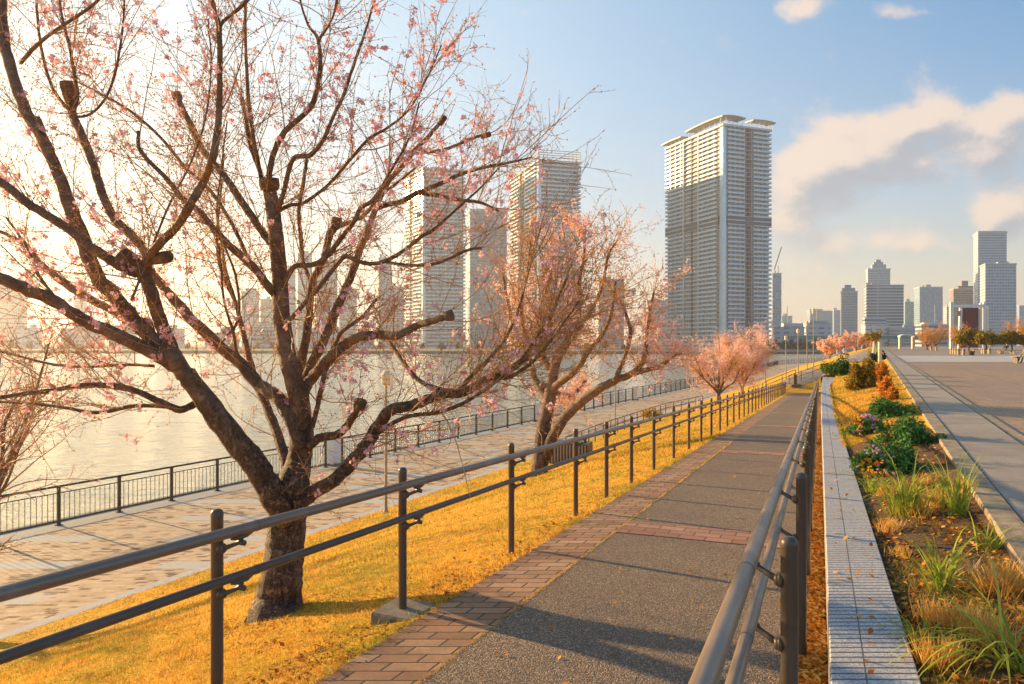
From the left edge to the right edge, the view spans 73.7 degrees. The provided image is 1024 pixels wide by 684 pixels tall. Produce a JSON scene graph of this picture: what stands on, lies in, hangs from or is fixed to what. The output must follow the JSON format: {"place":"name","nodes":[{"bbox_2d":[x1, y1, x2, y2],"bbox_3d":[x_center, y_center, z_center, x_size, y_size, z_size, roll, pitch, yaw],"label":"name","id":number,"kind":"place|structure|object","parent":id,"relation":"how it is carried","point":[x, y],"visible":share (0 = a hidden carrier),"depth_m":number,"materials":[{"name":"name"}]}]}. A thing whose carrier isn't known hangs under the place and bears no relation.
{"place":"outdoors","nodes":[
{"label":"outdoors","id":0,"kind":"place"},
{"bbox_2d":[0,351,842,353],"bbox_3d":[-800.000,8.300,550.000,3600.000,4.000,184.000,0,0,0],"label":"quay","id":1,"kind":"structure","parent":0,"point":[272,352],"depth_m":469.89,"materials":[{"name":"concrete"}]},
{"bbox_2d":[8,350,851,351],"bbox_3d":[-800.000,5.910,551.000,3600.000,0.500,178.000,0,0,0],"label":"shore","id":2,"kind":"structure","parent":0,"point":[425,351],"depth_m":470.88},
{"bbox_2d":[404,167,465,348],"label":"residential tower","id":3,"kind":"structure","parent":0,"point":[452,300],"depth_m":656.29,"materials":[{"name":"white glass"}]},
{"bbox_2d":[0,346,925,632],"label":"promenade","id":4,"kind":"structure","parent":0,"point":[48,548],"depth_m":21.12,"materials":[{"name":"stone"}]},
{"bbox_2d":[0,272,101,554],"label":"cherry tree","id":5,"kind":"object","parent":4,"relation":"on","point":[15,440],"visible":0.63,"depth_m":13.88,"materials":[{"name":"pink plant"}]},
{"bbox_2d":[0,441,327,532],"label":"river fence","id":6,"kind":"object","parent":4,"relation":"on","point":[118,508],"visible":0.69,"depth_m":22.43,"materials":[{"name":"brown metal"}]},
{"bbox_2d":[327,437,341,466],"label":"stone pillar","id":7,"kind":"structure","parent":4,"relation":"on","point":[334,446],"depth_m":30.42,"materials":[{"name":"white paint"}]},
{"bbox_2d":[0,365,800,639],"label":"promenade kerb","id":8,"kind":"structure","parent":4,"relation":"on","point":[6,634],"depth_m":16.05,"materials":[{"name":"stone"}]},
{"bbox_2d":[341,404,535,462],"bbox_3d":[-3.075,4.898,39.250,0.161,1.204,19.011,0,0,30],"label":"river fence","id":9,"kind":"object","parent":4,"relation":"on","point":[532,413],"visible":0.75,"depth_m":38.97,"materials":[{"name":"brown metal"}]},
{"bbox_2d":[553,388,633,417],"bbox_3d":[6.785,4.898,56.650,0.161,1.204,19.241,0,0,30],"label":"river fence","id":10,"kind":"object","parent":4,"relation":"on","point":[604,399],"visible":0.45,"depth_m":59.93,"materials":[{"name":"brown metal"}]},
{"bbox_2d":[638,378,693,397],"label":"river fence","id":11,"kind":"object","parent":4,"relation":"on","point":[646,392],"visible":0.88,"depth_m":72.78,"materials":[{"name":"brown metal"}]},
{"bbox_2d":[0,372,926,683],"bbox_3d":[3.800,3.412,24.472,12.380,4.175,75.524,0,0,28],"label":"lawn","id":12,"kind":"structure","parent":0,"point":[189,578],"depth_m":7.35,"materials":[{"name":"plant"}]},
{"bbox_2d":[0,0,676,623],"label":"cherry tree","id":13,"kind":"object","parent":12,"relation":"on","point":[278,590],"visible":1,"depth_m":5.57,"materials":[{"name":"brown plant"}]},
{"bbox_2d":[381,370,390,513],"bbox_3d":[-3.958,3.165,21.440,0.320,4.580,0.304,0,0,0],"label":"lamp post","id":14,"kind":"object","parent":12,"relation":"on","point":[386,375],"visible":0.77,"depth_m":21.40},
{"bbox_2d":[0,382,786,683],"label":"handrail","id":15,"kind":"object","parent":12,"relation":"on","point":[400,605],"visible":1,"depth_m":3.67,"materials":[{"name":"metal"}]},
{"bbox_2d":[27,431,1023,683],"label":"mulch","id":16,"kind":"object","parent":12,"relation":"on","point":[625,493],"visible":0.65,"depth_m":4.55,"materials":[{"name":"brown"}]},
{"bbox_2d":[548,440,592,463],"bbox_3d":[2.049,4.184,26.094,1.900,0.800,0.940,0,0,20],"label":"ribbed box","id":17,"kind":"object","parent":12,"relation":"on","point":[562,453],"visible":0.23,"depth_m":25.65,"materials":[{"name":"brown metal"}]},
{"bbox_2d":[459,195,719,477],"bbox_3d":[1.829,-0.221,19.211,7.623,8.253,4.765,0,0,15],"label":"cherry tree","id":18,"kind":"object","parent":12,"relation":"on","point":[542,459],"visible":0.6,"depth_m":18.62,"materials":[{"name":"pink plant"}]},
{"bbox_2d":[565,395,702,441],"bbox_3d":[8.684,4.960,44.594,1.353,1.393,29.859,0,0,27],"label":"railing","id":19,"kind":"object","parent":12,"relation":"on","point":[681,404],"visible":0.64,"depth_m":44.98,"materials":[{"name":"brown metal"}]},
{"bbox_2d":[674,321,766,403],"bbox_3d":[17.067,1.646,56.184,7.525,6.954,7.536,0,0,27],"label":"cherry tree","id":20,"kind":"object","parent":12,"relation":"on","point":[719,388],"visible":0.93,"depth_m":55.40,"materials":[{"name":"pink plant"}]},
{"bbox_2d":[0,344,956,351],"bbox_3d":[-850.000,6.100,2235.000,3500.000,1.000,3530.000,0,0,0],"label":"bank","id":21,"kind":"structure","parent":0,"point":[199,347],"depth_m":557.50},
{"bbox_2d":[0,279,26,346],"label":"tower block","id":22,"kind":"structure","parent":21,"relation":"on","point":[9,306],"depth_m":900.00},
{"bbox_2d":[13,324,43,348],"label":"waterfront block","id":23,"kind":"structure","parent":21,"relation":"on","point":[20,331],"depth_m":640.00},
{"bbox_2d":[72,284,86,327],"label":"tower block","id":24,"kind":"structure","parent":21,"relation":"on","point":[75,302],"depth_m":1050.00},
{"bbox_2d":[61,326,104,348],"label":"waterfront block","id":25,"kind":"structure","parent":21,"relation":"on","point":[82,340],"depth_m":652.00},
{"bbox_2d":[171,325,184,347],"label":"waterfront block","id":26,"kind":"structure","parent":21,"relation":"on","point":[181,343],"depth_m":676.00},
{"bbox_2d":[239,288,258,346],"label":"tower block","id":27,"kind":"structure","parent":21,"relation":"on","point":[251,295],"depth_m":880.00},
{"bbox_2d":[252,322,275,348],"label":"waterfront block","id":28,"kind":"structure","parent":21,"relation":"on","point":[266,345],"depth_m":652.00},
{"bbox_2d":[260,297,273,325],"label":"tower block","id":29,"kind":"structure","parent":21,"relation":"on","point":[266,312],"depth_m":940.00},
{"bbox_2d":[287,267,295,345],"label":"tower block","id":30,"kind":"structure","parent":21,"relation":"on","point":[292,281],"depth_m":860.00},
{"bbox_2d":[295,251,312,346],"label":"tower block","id":31,"kind":"structure","parent":21,"relation":"on","point":[300,288],"depth_m":900.00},
{"bbox_2d":[301,320,340,347],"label":"waterfront block","id":32,"kind":"structure","parent":21,"relation":"on","point":[328,345],"depth_m":664.00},
{"bbox_2d":[316,256,336,327],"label":"tower block","id":33,"kind":"structure","parent":21,"relation":"on","point":[329,285],"depth_m":840.00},
{"bbox_2d":[339,288,356,341],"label":"tower block","id":34,"kind":"structure","parent":21,"relation":"on","point":[345,316],"depth_m":980.00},
{"bbox_2d":[376,254,391,346],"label":"tower block","id":35,"kind":"structure","parent":21,"relation":"on","point":[379,258],"depth_m":880.00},
{"bbox_2d":[392,278,404,346],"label":"tower block","id":36,"kind":"structure","parent":21,"relation":"on","point":[396,290],"depth_m":940.00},
{"bbox_2d":[465,209,506,347],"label":"tower block","id":37,"kind":"structure","parent":21,"relation":"on","point":[473,259],"depth_m":760.00,"materials":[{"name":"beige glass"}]},
{"bbox_2d":[783,335,997,349],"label":"road bridge","id":38,"kind":"structure","parent":21,"relation":"on","point":[802,338],"depth_m":557.19,"materials":[{"name":"concrete"}]},
{"bbox_2d":[0,345,1021,635],"bbox_3d":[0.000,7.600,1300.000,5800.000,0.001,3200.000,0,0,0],"label":"water","id":39,"kind":"structure","parent":0,"point":[174,439],"depth_m":66.66,"materials":[{"name":"beige liquid"}]},
{"bbox_2d":[0,361,891,533],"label":"quay wall","id":40,"kind":"structure","parent":39,"relation":"in","point":[245,481],"depth_m":24.60,"materials":[{"name":"concrete"}]},
{"bbox_2d":[0,0,1023,343],"label":"sky","id":41,"kind":"structure","parent":0,"point":[897,137],"materials":[{"name":"blue"}]},
{"bbox_2d":[509,149,580,348],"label":"residential tower","id":42,"kind":"structure","parent":0,"point":[557,171],"depth_m":607.30,"materials":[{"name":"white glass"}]},
{"bbox_2d":[312,393,794,683],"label":"brick edging","id":43,"kind":"object","parent":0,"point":[416,650],"visible":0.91,"depth_m":4.96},
{"bbox_2d":[595,277,624,346],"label":"tower block","id":44,"kind":"structure","parent":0,"point":[619,344],"depth_m":900.00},
{"bbox_2d":[419,393,813,683],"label":"ramp path","id":45,"kind":"structure","parent":0,"point":[591,632],"depth_m":4.80,"materials":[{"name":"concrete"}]},
{"bbox_2d":[615,521,785,547],"bbox_3d":[1.951,1.907,6.802,1.742,0.057,0.570,0,0,24],"label":"brick band","id":46,"kind":"object","parent":45,"relation":"on","point":[696,533],"visible":0.6,"depth_m":6.87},
{"bbox_2d":[719,450,802,455],"bbox_3d":[5.107,2.228,13.802,1.742,0.057,0.570,0,0,24],"label":"brick band","id":47,"kind":"object","parent":45,"relation":"on","point":[754,452],"visible":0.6,"depth_m":13.87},
{"bbox_2d":[799,393,827,681],"bbox_3d":[11.438,2.783,25.500,0.187,2.892,69.190,0,0,24],"label":"leaf gutter","id":48,"kind":"object","parent":45,"relation":"on","point":[819,411],"visible":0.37,"depth_m":6.99,"materials":[{"name":"plant"}]},
{"bbox_2d":[60,412,1023,683],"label":"fallen leaves","id":49,"kind":"object","parent":48,"relation":"on","point":[818,648],"visible":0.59,"depth_m":4.54,"materials":[{"name":"brown"}]},
{"bbox_2d":[688,381,818,683],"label":"handrail","id":50,"kind":"object","parent":48,"relation":"on","point":[789,642],"visible":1,"depth_m":2.35,"materials":[{"name":"metal"}]},
{"bbox_2d":[821,377,920,683],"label":"granite wall","id":51,"kind":"structure","parent":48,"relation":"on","point":[850,647],"depth_m":4.03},
{"bbox_2d":[646,298,667,346],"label":"tower block","id":52,"kind":"structure","parent":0,"point":[657,316],"depth_m":980.00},
{"bbox_2d":[661,115,775,349],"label":"residential tower","id":53,"kind":"structure","parent":0,"point":[719,219],"depth_m":553.26,"materials":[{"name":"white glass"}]},
{"bbox_2d":[771,271,781,326],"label":"tower block","id":54,"kind":"structure","parent":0,"point":[776,299],"depth_m":900.00,"materials":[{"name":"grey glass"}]},
{"bbox_2d":[770,306,804,344],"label":"tower block","id":55,"kind":"structure","parent":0,"point":[778,333],"depth_m":620.00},
{"bbox_2d":[779,368,825,387],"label":"side path","id":56,"kind":"structure","parent":0,"point":[808,378],"depth_m":63.45,"materials":[{"name":"concrete"}]},
{"bbox_2d":[683,346,929,407],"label":"lawn","id":57,"kind":"structure","parent":0,"point":[808,387],"depth_m":64.94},
{"bbox_2d":[700,316,781,397],"bbox_3d":[19.789,1.236,59.101,6.679,7.578,7.321,0,0,-42],"label":"cherry tree","id":58,"kind":"object","parent":57,"relation":"on","point":[760,342],"visible":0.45,"depth_m":58.57,"materials":[{"name":"pink plant"}]},
{"bbox_2d":[811,335,846,358],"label":"cherry tree","id":59,"kind":"object","parent":57,"relation":"on","point":[831,348],"visible":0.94,"depth_m":110.95,"materials":[{"name":"pink plant"}]},
{"bbox_2d":[828,331,858,354],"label":"cherry tree","id":60,"kind":"object","parent":57,"relation":"on","point":[850,342],"visible":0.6,"depth_m":122.85,"materials":[{"name":"pink plant"}]},
{"bbox_2d":[883,353,1023,577],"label":"kerb","id":61,"kind":"structure","parent":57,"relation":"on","point":[994,505],"depth_m":6.22,"materials":[{"name":"concrete"}]},
{"bbox_2d":[803,308,831,342],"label":"tower block","id":62,"kind":"structure","parent":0,"point":[822,327],"depth_m":640.00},
{"bbox_2d":[806,309,832,334],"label":"tower block","id":63,"kind":"structure","parent":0,"point":[822,315],"depth_m":1400.00,"materials":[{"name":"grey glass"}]},
{"bbox_2d":[832,305,839,343],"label":"tower block","id":64,"kind":"structure","parent":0,"point":[836,320],"depth_m":1500.00,"materials":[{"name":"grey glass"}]},
{"bbox_2d":[840,285,857,344],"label":"tower block","id":65,"kind":"structure","parent":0,"point":[848,308],"depth_m":860.00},
{"bbox_2d":[838,352,875,361],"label":"path","id":66,"kind":"structure","parent":0,"point":[860,356],"depth_m":67.58,"materials":[{"name":"concrete"}]},
{"bbox_2d":[863,330,881,354],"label":"staked tree","id":67,"kind":"object","parent":66,"relation":"on","point":[873,336],"visible":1,"depth_m":77.83,"materials":[{"name":"plant"}]},
{"bbox_2d":[861,317,888,346],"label":"tower block","id":68,"kind":"structure","parent":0,"point":[875,324],"depth_m":700.00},
{"bbox_2d":[865,260,890,284],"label":"tower block","id":69,"kind":"structure","parent":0,"point":[878,271],"depth_m":960.00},
{"bbox_2d":[831,371,929,441],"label":"flower bed","id":70,"kind":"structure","parent":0,"point":[906,392],"depth_m":20.52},
{"bbox_2d":[819,355,850,374],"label":"shrub","id":71,"kind":"object","parent":70,"relation":"on","point":[837,367],"visible":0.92,"depth_m":33.69,"materials":[{"name":"green plant"}]},
{"bbox_2d":[842,359,876,390],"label":"shrub","id":72,"kind":"object","parent":70,"relation":"on","point":[858,375],"visible":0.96,"depth_m":23.31,"materials":[{"name":"brown plant"}]},
{"bbox_2d":[840,413,892,438],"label":"bedding plant","id":73,"kind":"object","parent":70,"relation":"on","point":[865,424],"visible":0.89,"depth_m":11.84,"materials":[{"name":"green plant"}]},
{"bbox_2d":[874,359,891,380],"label":"shrub","id":74,"kind":"object","parent":70,"relation":"on","point":[881,370],"visible":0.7,"depth_m":25.84,"materials":[{"name":"orange plant"}]},
{"bbox_2d":[874,376,895,390],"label":"shrub","id":75,"kind":"object","parent":70,"relation":"on","point":[885,383],"visible":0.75,"depth_m":20.75,"materials":[{"name":"orange plant"}]},
{"bbox_2d":[879,384,899,400],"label":"shrub","id":76,"kind":"object","parent":70,"relation":"on","point":[893,394],"visible":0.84,"depth_m":17.34,"materials":[{"name":"orange plant"}]},
{"bbox_2d":[860,396,922,418],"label":"bedding plant","id":77,"kind":"object","parent":70,"relation":"on","point":[891,408],"visible":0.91,"depth_m":13.54,"materials":[{"name":"green plant"}]},
{"bbox_2d":[863,283,903,327],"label":"tower block","id":78,"kind":"structure","parent":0,"point":[881,300],"depth_m":880.00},
{"bbox_2d":[888,324,914,345],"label":"tower block","id":79,"kind":"structure","parent":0,"point":[907,329],"depth_m":690.00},
{"bbox_2d":[904,299,913,324],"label":"tower block","id":80,"kind":"structure","parent":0,"point":[908,311],"depth_m":1250.00,"materials":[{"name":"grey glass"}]},
{"bbox_2d":[913,285,942,324],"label":"tower block","id":81,"kind":"structure","parent":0,"point":[927,298],"depth_m":1200.00,"materials":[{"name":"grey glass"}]},
{"bbox_2d":[914,304,954,346],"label":"building","id":82,"kind":"structure","parent":0,"point":[931,326],"depth_m":640.00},
{"bbox_2d":[847,428,1023,683],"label":"soil","id":83,"kind":"structure","parent":0,"point":[939,541],"depth_m":5.10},
{"bbox_2d":[844,469,910,492],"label":"grass clump","id":84,"kind":"object","parent":83,"relation":"on","point":[872,486],"visible":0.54,"depth_m":7.19,"materials":[{"name":"green"}]},
{"bbox_2d":[847,432,929,476],"bbox_3d":[4.511,1.334,8.199,0.931,0.537,0.871,0,0,0],"label":"bedding plant","id":85,"kind":"object","parent":83,"relation":"on","point":[901,456],"visible":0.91,"depth_m":8.10,"materials":[{"name":"green plant"}]},
{"bbox_2d":[872,515,908,534],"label":"cut tuft","id":86,"kind":"object","parent":83,"relation":"on","point":[888,524],"visible":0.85,"depth_m":5.51,"materials":[{"name":"brown plant"}]},
{"bbox_2d":[884,542,913,557],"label":"cut tuft","id":87,"kind":"object","parent":83,"relation":"on","point":[901,551],"visible":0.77,"depth_m":4.87,"materials":[{"name":"brown plant"}]},
{"bbox_2d":[836,445,970,518],"bbox_3d":[3.502,1.226,6.011,1.146,0.633,1.350,0,0,0],"label":"grass clump","id":88,"kind":"object","parent":83,"relation":"on","point":[910,498],"visible":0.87,"depth_m":5.97,"materials":[{"name":"green"}]},
{"bbox_2d":[872,410,946,446],"bbox_3d":[5.844,1.263,10.008,1.096,0.560,0.859,0,0,0],"label":"bedding plant","id":89,"kind":"object","parent":83,"relation":"on","point":[918,433],"visible":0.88,"depth_m":9.92,"materials":[{"name":"green plant"}]},
{"bbox_2d":[896,500,934,520],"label":"cut tuft","id":90,"kind":"object","parent":83,"relation":"on","point":[917,509],"visible":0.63,"depth_m":5.90,"materials":[{"name":"brown plant"}]},
{"bbox_2d":[870,604,979,648],"bbox_3d":[1.987,1.394,3.307,0.507,0.212,0.424,0,0,0],"label":"grass clump","id":91,"kind":"object","parent":83,"relation":"on","point":[905,629],"visible":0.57,"depth_m":3.33,"materials":[{"name":"green"}]},
{"bbox_2d":[895,592,959,627],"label":"cut tuft","id":92,"kind":"object","parent":83,"relation":"on","point":[928,614],"visible":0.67,"depth_m":3.60,"materials":[{"name":"brown plant"}]},
{"bbox_2d":[920,485,946,508],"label":"cut tuft","id":93,"kind":"object","parent":83,"relation":"on","point":[935,501],"visible":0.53,"depth_m":6.14,"materials":[{"name":"brown plant"}]},
{"bbox_2d":[846,426,1023,683],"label":"ground cover","id":94,"kind":"object","parent":83,"relation":"on","point":[961,600],"visible":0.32,"depth_m":4.02,"materials":[{"name":"green plant"}]},
{"bbox_2d":[871,523,999,592],"bbox_3d":[2.572,1.270,4.060,0.708,0.461,0.671,0,0,-21],"label":"grass clump","id":95,"kind":"object","parent":83,"relation":"on","point":[937,574],"visible":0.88,"depth_m":4.06,"materials":[{"name":"green"}]},
{"bbox_2d":[902,621,984,673],"bbox_3d":[1.955,1.398,3.087,0.327,0.185,0.367,0,0,33],"label":"cut tuft","id":96,"kind":"object","parent":83,"relation":"on","point":[923,653],"visible":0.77,"depth_m":3.09,"materials":[{"name":"brown plant"}]},
{"bbox_2d":[888,550,1023,683],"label":"grass clump","id":97,"kind":"object","parent":83,"relation":"on","point":[1004,657],"visible":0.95,"depth_m":3.03,"materials":[{"name":"green"}]},
{"bbox_2d":[915,445,1000,516],"bbox_3d":[3.714,1.180,5.763,0.628,0.604,0.648,0,0,45],"label":"grass clump","id":98,"kind":"object","parent":83,"relation":"on","point":[956,494],"visible":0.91,"depth_m":5.75,"materials":[{"name":"green"}]},
{"bbox_2d":[932,596,1003,635],"bbox_3d":[2.321,1.400,3.467,0.326,0.170,0.348,0,0,35],"label":"cut tuft","id":99,"kind":"object","parent":83,"relation":"on","point":[954,613],"visible":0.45,"depth_m":3.49,"materials":[{"name":"brown plant"}]},
{"bbox_2d":[942,554,1021,580],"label":"pruned stems","id":100,"kind":"object","parent":83,"relation":"on","point":[967,563],"visible":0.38,"depth_m":4.22,"materials":[{"name":"plant"}]},
{"bbox_2d":[951,603,1023,660],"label":"cut tuft","id":101,"kind":"object","parent":83,"relation":"on","point":[991,622],"visible":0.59,"depth_m":3.26,"materials":[{"name":"brown plant"}]},
{"bbox_2d":[952,511,1023,553],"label":"grass clump","id":102,"kind":"object","parent":83,"relation":"on","point":[986,546],"visible":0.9,"depth_m":4.74,"materials":[{"name":"green"}]},
{"bbox_2d":[959,555,1023,602],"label":"cut tuft","id":103,"kind":"object","parent":83,"relation":"on","point":[1008,583],"visible":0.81,"depth_m":3.88,"materials":[{"name":"brown plant"}]},
{"bbox_2d":[882,347,1023,521],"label":"walkway","id":104,"kind":"structure","parent":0,"point":[975,434],"depth_m":9.72,"materials":[{"name":"concrete"}]},
{"bbox_2d":[884,347,1023,435],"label":"plaza","id":105,"kind":"structure","parent":0,"point":[992,384],"depth_m":29.09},
{"bbox_2d":[915,327,939,349],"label":"bare tree","id":106,"kind":"object","parent":105,"relation":"on","point":[926,337],"visible":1,"depth_m":129.49,"materials":[{"name":"orange plant"}]},
{"bbox_2d":[919,320,951,346],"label":"bare tree","id":107,"kind":"object","parent":105,"relation":"on","point":[942,334],"visible":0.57,"depth_m":137.45,"materials":[{"name":"orange plant"}]},
{"bbox_2d":[883,347,1023,444],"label":"plaza kerb","id":108,"kind":"structure","parent":105,"relation":"on","point":[1014,434],"depth_m":13.49,"materials":[{"name":"concrete"}]},
{"bbox_2d":[950,328,983,350],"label":"broadleaf tree","id":109,"kind":"object","parent":105,"relation":"on","point":[965,337],"visible":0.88,"depth_m":95.23,"materials":[{"name":"plant"}]},
{"bbox_2d":[949,302,988,348],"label":"gate frame","id":110,"kind":"object","parent":105,"relation":"on","point":[968,317],"visible":0.71,"depth_m":150.09,"materials":[{"name":"white paint"}]},
{"bbox_2d":[967,329,1002,352],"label":"broadleaf tree","id":111,"kind":"object","parent":105,"relation":"on","point":[988,337],"visible":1,"depth_m":93.09,"materials":[{"name":"green plant"}]},
{"bbox_2d":[997,329,1023,349],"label":"broadleaf tree","id":112,"kind":"object","parent":105,"relation":"on","point":[1011,338],"visible":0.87,"depth_m":94.25,"materials":[{"name":"plant"}]},
{"bbox_2d":[1001,315,1023,349],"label":"bare tree","id":113,"kind":"object","parent":105,"relation":"on","point":[1018,328],"visible":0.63,"depth_m":112.82,"materials":[{"name":"orange plant"}]},
{"bbox_2d":[949,280,972,345],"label":"tower block","id":114,"kind":"structure","parent":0,"point":[962,294],"depth_m":1000.00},
{"bbox_2d":[973,231,1007,346],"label":"tower block","id":115,"kind":"structure","parent":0,"point":[989,246],"depth_m":900.00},
{"bbox_2d":[979,262,1016,346],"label":"tower block","id":116,"kind":"structure","parent":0,"point":[998,288],"depth_m":760.00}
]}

